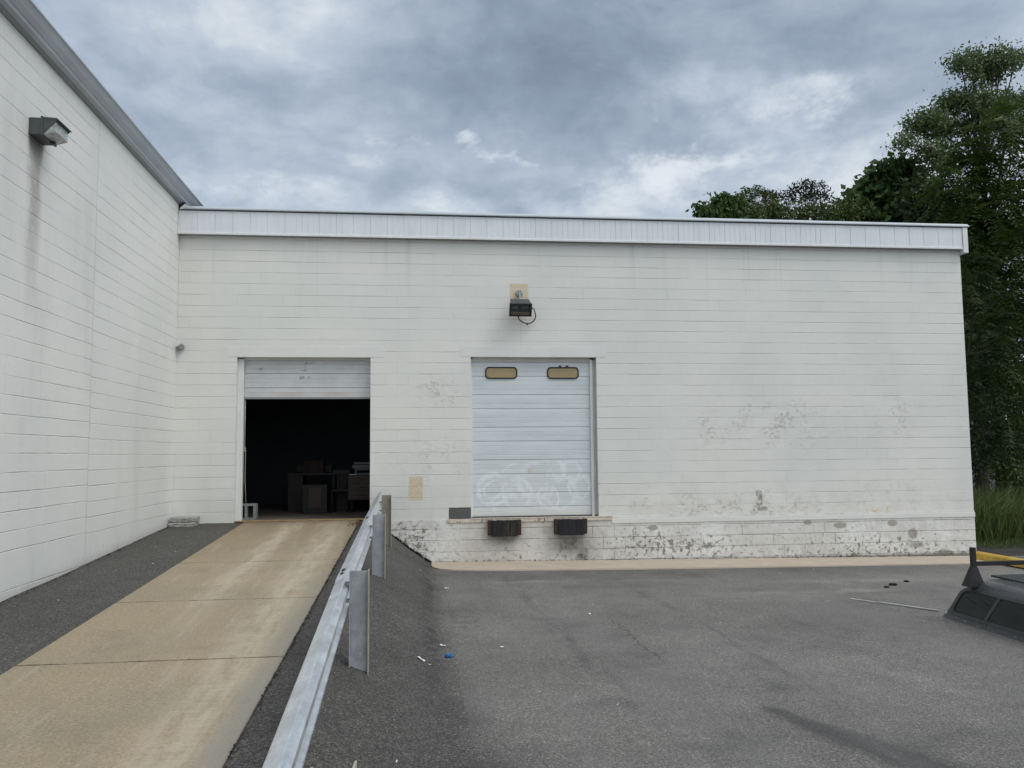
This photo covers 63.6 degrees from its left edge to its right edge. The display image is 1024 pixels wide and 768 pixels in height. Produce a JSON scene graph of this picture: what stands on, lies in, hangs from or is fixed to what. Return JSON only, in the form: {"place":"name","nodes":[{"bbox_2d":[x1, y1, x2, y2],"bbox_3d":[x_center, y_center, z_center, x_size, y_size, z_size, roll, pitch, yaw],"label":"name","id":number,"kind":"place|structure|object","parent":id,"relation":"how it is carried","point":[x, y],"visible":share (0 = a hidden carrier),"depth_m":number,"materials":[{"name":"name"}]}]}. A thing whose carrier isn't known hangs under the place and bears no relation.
{"place":"outdoors","nodes":[
{"label":"outdoors","id":0,"kind":"place"},
{"bbox_2d":[0,523,242,674],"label":"side strip","id":1,"kind":"object","parent":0,"point":[34,621],"visible":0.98,"depth_m":9.05,"materials":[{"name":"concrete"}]},
{"bbox_2d":[0,527,167,604],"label":"wall foot grit","id":2,"kind":"structure","parent":1,"relation":"on","point":[82,566],"depth_m":10.13,"materials":[{"name":"grey gravel"}]},
{"bbox_2d":[168,522,198,526],"bbox_3d":[-5.637,2.417,14.206,0.450,0.082,0.292,0,-5,-6],"label":"retaining block","id":3,"kind":"object","parent":1,"relation":"on","point":[185,524],"depth_m":14.08,"materials":[{"name":"concrete"}]},
{"bbox_2d":[169,516,199,522],"bbox_3d":[-5.623,2.331,14.219,0.450,0.082,0.275,0,-5,-6],"label":"retaining block","id":4,"kind":"object","parent":3,"relation":"on","point":[184,519],"depth_m":14.10,"materials":[{"name":"concrete"}]},
{"bbox_2d":[224,521,475,767],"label":"embankment","id":5,"kind":"structure","parent":0,"point":[414,715],"depth_m":6.31,"materials":[{"name":"asphalt"}]},
{"bbox_2d":[262,489,391,767],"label":"guardrail","id":6,"kind":"object","parent":5,"relation":"on","point":[289,746],"visible":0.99,"depth_m":5.82,"materials":[{"name":"metal"}]},
{"bbox_2d":[347,520,361,525],"bbox_3d":[-2.562,2.441,14.243,0.553,0.150,0.890,0,-5,-6],"label":"leaf pile","id":7,"kind":"object","parent":5,"relation":"on","point":[360,522],"visible":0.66,"depth_m":14.28,"materials":[{"name":"brown plant"}]},
{"bbox_2d":[391,534,430,561],"bbox_3d":[-1.799,2.911,14.687,0.758,0.532,0.188,0,-5,-6],"label":"bank edge rubble","id":8,"kind":"object","parent":5,"relation":"on","point":[420,555],"visible":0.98,"depth_m":14.69,"materials":[{"name":"grey stone"}]},
{"bbox_2d":[444,653,453,657],"bbox_3d":[-0.601,2.600,7.911,0.096,0.048,0.138,0,-5,-6],"label":"blue wrapper","id":9,"kind":"object","parent":5,"relation":"on","point":[449,655],"visible":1,"depth_m":7.88,"materials":[{"name":"blue plastic"}]},
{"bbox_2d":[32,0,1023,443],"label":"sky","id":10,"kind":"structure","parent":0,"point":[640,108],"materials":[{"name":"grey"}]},
{"bbox_2d":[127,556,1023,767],"bbox_3d":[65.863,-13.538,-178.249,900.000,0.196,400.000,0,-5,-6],"label":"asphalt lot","id":11,"kind":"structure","parent":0,"point":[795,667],"depth_m":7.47,"materials":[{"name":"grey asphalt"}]},
{"bbox_2d":[0,0,203,601],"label":"warehouse","id":12,"kind":"structure","parent":11,"relation":"on","point":[90,245],"depth_m":10.35,"materials":[{"name":"brick"}]},
{"bbox_2d":[29,116,70,146],"bbox_3d":[-5.173,-2.817,9.265,0.311,0.238,0.374,0,-5,-6],"label":"wall lamp","id":13,"kind":"object","parent":12,"relation":"attached to","point":[49,131],"visible":1,"depth_m":9.12,"materials":[{"name":"metal"}]},
{"bbox_2d":[0,520,358,767],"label":"concrete ramp","id":14,"kind":"structure","parent":11,"relation":"on","point":[177,665],"depth_m":6.35,"materials":[{"name":"beige concrete"}]},
{"bbox_2d":[224,523,358,766],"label":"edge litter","id":15,"kind":"object","parent":14,"relation":"on","point":[262,695],"visible":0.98,"depth_m":6.75,"materials":[{"name":"grey gravel"}]},
{"bbox_2d":[850,598,938,610],"bbox_3d":[4.952,2.863,10.738,0.082,0.012,1.148,4,-6,-41],"label":"trim strip","id":16,"kind":"object","parent":11,"relation":"on","point":[894,604],"depth_m":10.71,"materials":[{"name":"plastic"}]},
{"bbox_2d":[942,547,1023,641],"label":"truck cap","id":17,"kind":"object","parent":11,"relation":"on","point":[996,606],"visible":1,"depth_m":9.35,"materials":[{"name":"black metal"}]},
{"bbox_2d":[949,588,1023,634],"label":"window frame","id":18,"kind":"structure","parent":17,"relation":"in","point":[999,611],"depth_m":9.20,"materials":[{"name":"black glass"}]},
{"bbox_2d":[976,551,1023,567],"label":"wheel stop","id":19,"kind":"object","parent":11,"relation":"on","point":[984,556],"visible":0.54,"depth_m":14.91,"materials":[{"name":"yellow paint"}]},
{"bbox_2d":[173,458,1023,555],"bbox_3d":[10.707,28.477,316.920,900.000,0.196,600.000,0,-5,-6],"label":"dirt ground","id":20,"kind":"structure","parent":0,"point":[1011,551],"depth_m":17.15,"materials":[{"name":"soil"}]},
{"bbox_2d":[173,204,976,562],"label":"dock building","id":21,"kind":"structure","parent":20,"relation":"on","point":[671,388],"depth_m":15.44,"materials":[{"name":"brick"}]},
{"bbox_2d":[176,343,184,349],"bbox_3d":[-5.851,-0.652,14.559,0.140,0.126,0.124,3,-6,-33],"label":"pipe stub","id":22,"kind":"object","parent":21,"relation":"attached to","point":[181,346],"visible":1,"depth_m":14.52,"materials":[{"name":"grey metal"}]},
{"bbox_2d":[244,400,245,500],"bbox_3d":[-4.783,1.209,14.815,0.034,1.860,0.069,-3,-5,24],"label":"pull rope","id":23,"kind":"object","parent":21,"relation":"hanging from","point":[245,450],"visible":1,"depth_m":14.81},
{"bbox_2d":[242,503,257,519],"bbox_3d":[-4.710,2.287,14.809,0.265,0.281,0.185,0,-5,-6],"label":"cinder block","id":24,"kind":"object","parent":21,"relation":"on","point":[255,511],"depth_m":14.73,"materials":[{"name":"concrete"}]},
{"bbox_2d":[245,360,370,398],"bbox_3d":[-3.692,-0.090,14.998,2.239,0.730,0.034,0,-5,-6],"label":"ramp door","id":25,"kind":"structure","parent":21,"relation":"in","point":[264,379],"depth_m":14.98,"materials":[{"name":"metal"}]},
{"bbox_2d":[302,484,328,513],"bbox_3d":[-3.976,2.321,16.730,0.490,0.571,0.335,0,-5,-6],"label":"speaker cabinet","id":26,"kind":"object","parent":21,"relation":"on","point":[315,498],"visible":1,"depth_m":16.57,"materials":[{"name":"brown wood"}]},
{"bbox_2d":[287,472,353,511],"bbox_3d":[-4.026,2.269,17.454,1.310,0.796,0.700,0,-5,-6],"label":"writing desk","id":27,"kind":"object","parent":21,"relation":"on","point":[296,481],"visible":0.73,"depth_m":17.12,"materials":[{"name":"brown wood"}]},
{"bbox_2d":[303,460,324,472],"bbox_3d":[-4.159,1.736,17.383,0.410,0.254,0.300,0,-5,-6],"label":"carton box","id":28,"kind":"object","parent":27,"relation":"on","point":[313,466],"visible":1,"depth_m":17.24,"materials":[{"name":"brown cardboard"}]},
{"bbox_2d":[297,465,332,472],"bbox_3d":[-4.205,1.810,17.660,0.740,0.154,0.230,0,-5,-6],"label":"storage case","id":29,"kind":"object","parent":27,"relation":"on","point":[328,468],"visible":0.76,"depth_m":17.57,"materials":[{"name":"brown wood"}]},
{"bbox_2d":[331,470,349,512],"bbox_3d":[-3.522,2.194,16.946,0.340,0.851,0.370,0,-5,-6],"label":"wooden chair","id":30,"kind":"object","parent":21,"relation":"on","point":[337,472],"visible":0.87,"depth_m":17.05,"materials":[{"name":"brown wood"}]},
{"bbox_2d":[348,475,369,511],"bbox_3d":[-2.882,2.239,16.978,0.920,0.756,0.500,0,-5,-6],"label":"dresser","id":31,"kind":"object","parent":21,"relation":"on","point":[358,487],"visible":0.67,"depth_m":16.73,"materials":[{"name":"brown wood"}]},
{"bbox_2d":[355,468,369,474],"bbox_3d":[-2.922,1.801,17.031,0.590,0.124,0.300,0,-5,-6],"label":"storage tray","id":32,"kind":"object","parent":31,"relation":"on","point":[356,471],"visible":0.44,"depth_m":16.87,"materials":[{"name":"grey plastic"}]},
{"bbox_2d":[352,465,369,467],"bbox_3d":[-2.928,1.702,17.039,0.700,0.065,0.300,0,-5,-6],"label":"storage tray","id":33,"kind":"object","parent":32,"relation":"on","point":[360,466],"visible":0.51,"depth_m":16.87,"materials":[{"name":"grey plastic"}]},
{"bbox_2d":[354,462,369,463],"bbox_3d":[-2.959,1.632,17.041,0.560,0.045,0.300,0,-5,-6],"label":"storage tray","id":34,"kind":"object","parent":33,"relation":"on","point":[361,462],"visible":0.56,"depth_m":16.88,"materials":[{"name":"grey plastic"}]},
{"bbox_2d":[488,520,520,536],"bbox_3d":[-0.134,2.599,14.895,0.600,0.290,0.147,0,-5,-6],"label":"dock bumper","id":35,"kind":"object","parent":21,"relation":"attached to","point":[501,528],"visible":1,"depth_m":14.83,"materials":[{"name":"rubber"}]},
{"bbox_2d":[509,290,535,324],"bbox_3d":[0.197,-1.428,15.153,0.522,0.679,0.409,0,-5,-6],"label":"flood lamp","id":36,"kind":"object","parent":21,"relation":"attached to","point":[519,307],"visible":1,"depth_m":15.02,"materials":[{"name":"metal"}]},
{"bbox_2d":[471,362,597,517],"bbox_3d":[0.403,0.987,15.340,2.345,2.923,0.080,0,-5,-6],"label":"dock door","id":37,"kind":"structure","parent":21,"relation":"in","point":[531,420],"depth_m":15.32,"materials":[{"name":"metal"}]},
{"bbox_2d":[554,518,586,535],"bbox_3d":[1.068,2.599,15.029,0.600,0.290,0.148,0,-5,-6],"label":"dock bumper","id":38,"kind":"object","parent":21,"relation":"attached to","point":[562,527],"visible":1,"depth_m":14.97,"materials":[{"name":"rubber"}]},
{"bbox_2d":[685,191,754,218],"bbox_3d":[8.182,-1.466,31.176,1.947,12.144,3.102,-4,-6,36],"label":"rounded tree","id":39,"kind":"object","parent":20,"relation":"on","point":[724,204],"visible":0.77,"depth_m":31.25,"materials":[{"name":"green plant"}]},
{"bbox_2d":[736,184,787,216],"bbox_3d":[10.522,-1.732,34.573,2.536,13.197,2.987,0,-5,-6],"label":"feathery sapling","id":40,"kind":"object","parent":20,"relation":"on","point":[764,193],"visible":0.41,"depth_m":34.56,"materials":[{"name":"green plant"}]},
{"bbox_2d":[764,177,834,212],"bbox_3d":[12.814,-2.114,35.782,3.982,14.117,2.289,2,-6,-32],"label":"sparse tree","id":41,"kind":"object","parent":20,"relation":"on","point":[812,192],"visible":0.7,"depth_m":36.06,"materials":[{"name":"green plant"}]},
{"bbox_2d":[743,194,869,221],"bbox_3d":[11.378,-1.498,32.725,6.088,12.402,3.079,0,-5,-6],"label":"yellowish tree","id":42,"kind":"object","parent":20,"relation":"on","point":[801,212],"visible":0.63,"depth_m":32.80,"materials":[{"name":"green plant"}]},
{"bbox_2d":[839,150,941,222],"bbox_3d":[15.808,-2.400,34.630,4.669,14.444,3.471,-1,-5,3],"label":"broad leaf tree","id":43,"kind":"object","parent":20,"relation":"on","point":[874,189],"visible":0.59,"depth_m":34.15,"materials":[{"name":"green plant"}]},
{"bbox_2d":[880,35,1023,493],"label":"tall tree","id":44,"kind":"object","parent":20,"relation":"on","point":[938,124],"visible":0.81,"depth_m":33.44,"materials":[{"name":"green plant"}]},
{"bbox_2d":[881,167,1023,496],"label":"tree","id":45,"kind":"object","parent":20,"relation":"on","point":[911,205],"visible":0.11,"depth_m":29.20,"materials":[{"name":"green plant"}]},
{"bbox_2d":[910,96,1023,495],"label":"frond tree","id":46,"kind":"object","parent":20,"relation":"on","point":[987,227],"visible":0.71,"depth_m":24.01,"materials":[{"name":"green plant"}]},
{"bbox_2d":[960,236,1023,503],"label":"shaded tree","id":47,"kind":"object","parent":20,"relation":"on","point":[1018,402],"visible":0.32,"depth_m":21.48,"materials":[{"name":"green plant"}]},
{"bbox_2d":[970,268,1023,488],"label":"tree","id":48,"kind":"object","parent":20,"relation":"on","point":[987,403],"depth_m":37.03,"materials":[{"name":"green plant"}]},
{"bbox_2d":[973,480,1023,543],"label":"tall grass","id":49,"kind":"structure","parent":20,"relation":"on","point":[990,522],"depth_m":18.43,"materials":[{"name":"green plant"}]},
{"bbox_2d":[976,450,1023,509],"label":"shrub","id":50,"kind":"object","parent":20,"relation":"on","point":[1015,479],"visible":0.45,"depth_m":21.10,"materials":[{"name":"green plant"}]},
{"bbox_2d":[431,555,983,570],"bbox_3d":[3.925,3.226,14.760,10.680,0.195,1.190,0,-5,-6],"label":"concrete apron","id":51,"kind":"object","parent":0,"point":[625,564],"visible":0.6,"depth_m":14.64,"materials":[{"name":"beige concrete"}]},
{"bbox_2d":[430,555,969,562],"bbox_3d":[3.422,3.049,15.270,10.885,0.491,0.154,0,-5,-6],"label":"wall base debris","id":52,"kind":"object","parent":51,"relation":"on","point":[697,558],"depth_m":15.28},
{"bbox_2d":[976,536,1023,548],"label":"short grass","id":53,"kind":"structure","parent":0,"point":[1006,543],"depth_m":17.68,"materials":[{"name":"green plant"}]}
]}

